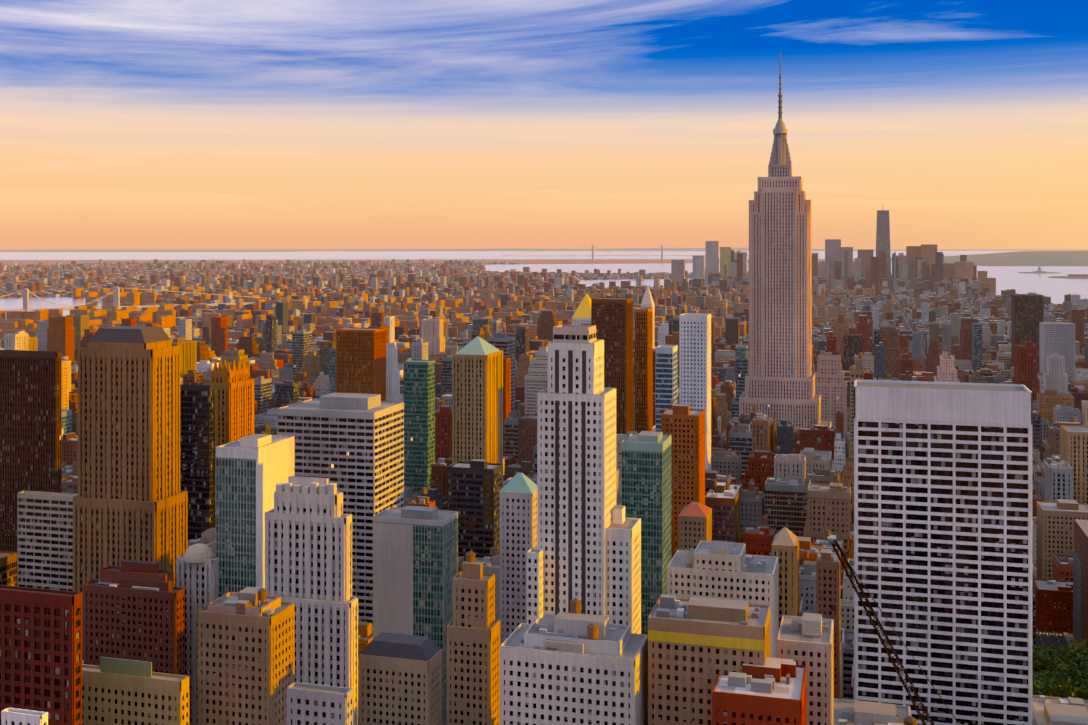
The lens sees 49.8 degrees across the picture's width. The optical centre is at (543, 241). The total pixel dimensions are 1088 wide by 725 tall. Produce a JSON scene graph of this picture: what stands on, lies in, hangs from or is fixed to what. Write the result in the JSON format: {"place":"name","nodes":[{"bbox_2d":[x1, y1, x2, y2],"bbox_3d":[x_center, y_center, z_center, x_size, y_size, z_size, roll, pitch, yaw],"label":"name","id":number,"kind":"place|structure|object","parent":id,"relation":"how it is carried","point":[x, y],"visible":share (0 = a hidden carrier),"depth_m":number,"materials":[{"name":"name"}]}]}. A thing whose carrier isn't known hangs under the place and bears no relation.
{"place":"outdoors","nodes":[
{"label":"outdoors","id":0,"kind":"place"},
{"bbox_2d":[0,297,141,315],"bbox_3d":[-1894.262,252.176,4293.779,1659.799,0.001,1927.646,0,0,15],"label":"water","id":1,"kind":"structure","parent":0,"point":[11,303],"depth_m":4761.44,"materials":[{"name":"white liquid"}]},
{"bbox_2d":[0,250,326,251],"bbox_3d":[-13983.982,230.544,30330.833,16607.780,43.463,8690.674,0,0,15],"label":"rockaway hills","id":2,"kind":"structure","parent":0,"point":[156,250],"depth_m":29447.44,"materials":[{"name":"grey"}]},
{"bbox_2d":[0,251,1020,259],"bbox_3d":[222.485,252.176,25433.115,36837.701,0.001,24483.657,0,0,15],"label":"water","id":3,"kind":"structure","parent":0,"point":[354,255],"depth_m":20942.63,"materials":[{"name":"white liquid"}]},
{"bbox_2d":[0,249,1087,306],"bbox_3d":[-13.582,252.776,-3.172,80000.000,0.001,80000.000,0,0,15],"label":"ground","id":4,"kind":"structure","parent":0,"point":[520,261],"depth_m":15504.04,"materials":[{"name":"grey"}]},
{"bbox_2d":[0,286,310,310],"bbox_3d":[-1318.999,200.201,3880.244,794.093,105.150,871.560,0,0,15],"label":"bridge","id":5,"kind":"structure","parent":4,"relation":"on","point":[115,291],"depth_m":3811.23,"materials":[{"name":"metal"}]},
{"bbox_2d":[0,164,1087,724],"bbox_3d":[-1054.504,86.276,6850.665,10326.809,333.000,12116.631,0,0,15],"label":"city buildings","id":6,"kind":"structure","parent":4,"relation":"on","point":[608,362],"depth_m":612.75,"materials":[{"name":"beige concrete"}]},
{"bbox_2d":[0,255,1087,724],"bbox_3d":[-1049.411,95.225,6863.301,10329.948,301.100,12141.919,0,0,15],"label":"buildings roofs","id":7,"kind":"structure","parent":6,"relation":"on","point":[1054,707],"depth_m":663.15,"materials":[{"name":"grey concrete"}]},
{"bbox_2d":[62,52,1081,724],"bbox_3d":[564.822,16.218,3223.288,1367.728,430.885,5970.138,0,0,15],"label":"rooftop equipment","id":8,"kind":"object","parent":7,"relation":"on","point":[404,646],"visible":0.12,"depth_m":602.01,"materials":[{"name":"grey metal"}]},
{"bbox_2d":[0,167,1087,724],"bbox_3d":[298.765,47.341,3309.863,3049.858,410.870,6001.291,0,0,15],"label":"buildings glazing","id":9,"kind":"structure","parent":6,"relation":"attached to","point":[882,233],"depth_m":557.86,"materials":[{"name":"black glass"}]},
{"bbox_2d":[830,540,959,724],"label":"tower crane","id":10,"kind":"object","parent":6,"relation":"on","point":[897,659],"visible":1,"depth_m":261.64,"materials":[{"name":"metal"}]},
{"bbox_2d":[0,0,1087,249],"label":"sky","id":11,"kind":"structure","parent":0,"point":[125,124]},
{"bbox_2d":[65,296,1072,672],"bbox_3d":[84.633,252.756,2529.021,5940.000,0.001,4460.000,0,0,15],"label":"road asphalt","id":12,"kind":"structure","parent":0,"point":[1049,638],"depth_m":750.35,"materials":[{"name":"grey asphalt"}]},
{"bbox_2d":[720,312,1077,699],"bbox_3d":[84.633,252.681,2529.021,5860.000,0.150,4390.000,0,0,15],"label":"pavement blocks","id":13,"kind":"structure","parent":12,"relation":"on","point":[1068,637],"depth_m":889.48,"materials":[{"name":"grey concrete"}]},
{"bbox_2d":[345,248,875,250],"bbox_3d":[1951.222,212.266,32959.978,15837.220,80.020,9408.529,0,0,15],"label":"distant land","id":14,"kind":"structure","parent":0,"point":[646,249],"depth_m":31511.73,"materials":[{"name":"grey"}]},
{"bbox_2d":[485,263,747,273],"bbox_3d":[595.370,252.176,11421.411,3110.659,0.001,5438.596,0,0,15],"label":"water","id":15,"kind":"structure","parent":0,"point":[631,268],"depth_m":11322.82,"materials":[{"name":"white liquid"}]},
{"bbox_2d":[502,245,748,260],"bbox_3d":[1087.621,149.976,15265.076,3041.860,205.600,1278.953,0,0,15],"label":"suspension bridge","id":16,"kind":"structure","parent":0,"point":[593,255],"depth_m":15246.23,"materials":[{"name":"metal"}]},
{"bbox_2d":[579,278,692,287],"bbox_3d":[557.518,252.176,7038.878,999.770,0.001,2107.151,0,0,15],"label":"water","id":17,"kind":"structure","parent":0,"point":[649,282],"depth_m":7372.12,"materials":[{"name":"white liquid"}]},
{"bbox_2d":[891,262,1087,304],"bbox_3d":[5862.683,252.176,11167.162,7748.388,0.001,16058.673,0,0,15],"label":"water","id":18,"kind":"structure","parent":0,"point":[1056,290],"depth_m":7560.55,"materials":[{"name":"white liquid"}]},
{"bbox_2d":[1019,262,1087,278],"bbox_3d":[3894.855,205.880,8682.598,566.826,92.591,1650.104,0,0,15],"label":"statue of liberty island","id":19,"kind":"object","parent":18,"relation":"in","point":[1077,276],"visible":1,"depth_m":8126.74,"materials":[{"name":"grey"}]},
{"bbox_2d":[891,251,1087,265],"bbox_3d":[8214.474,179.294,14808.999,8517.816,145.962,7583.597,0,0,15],"label":"staten island hills","id":20,"kind":"structure","parent":0,"point":[1052,258],"depth_m":13526.97,"materials":[{"name":"grey"}]},
{"bbox_2d":[1032,637,1087,699],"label":"tree","id":21,"kind":"object","parent":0,"point":[1061,671],"depth_m":639.37,"materials":[{"name":"green plant"}]}
]}

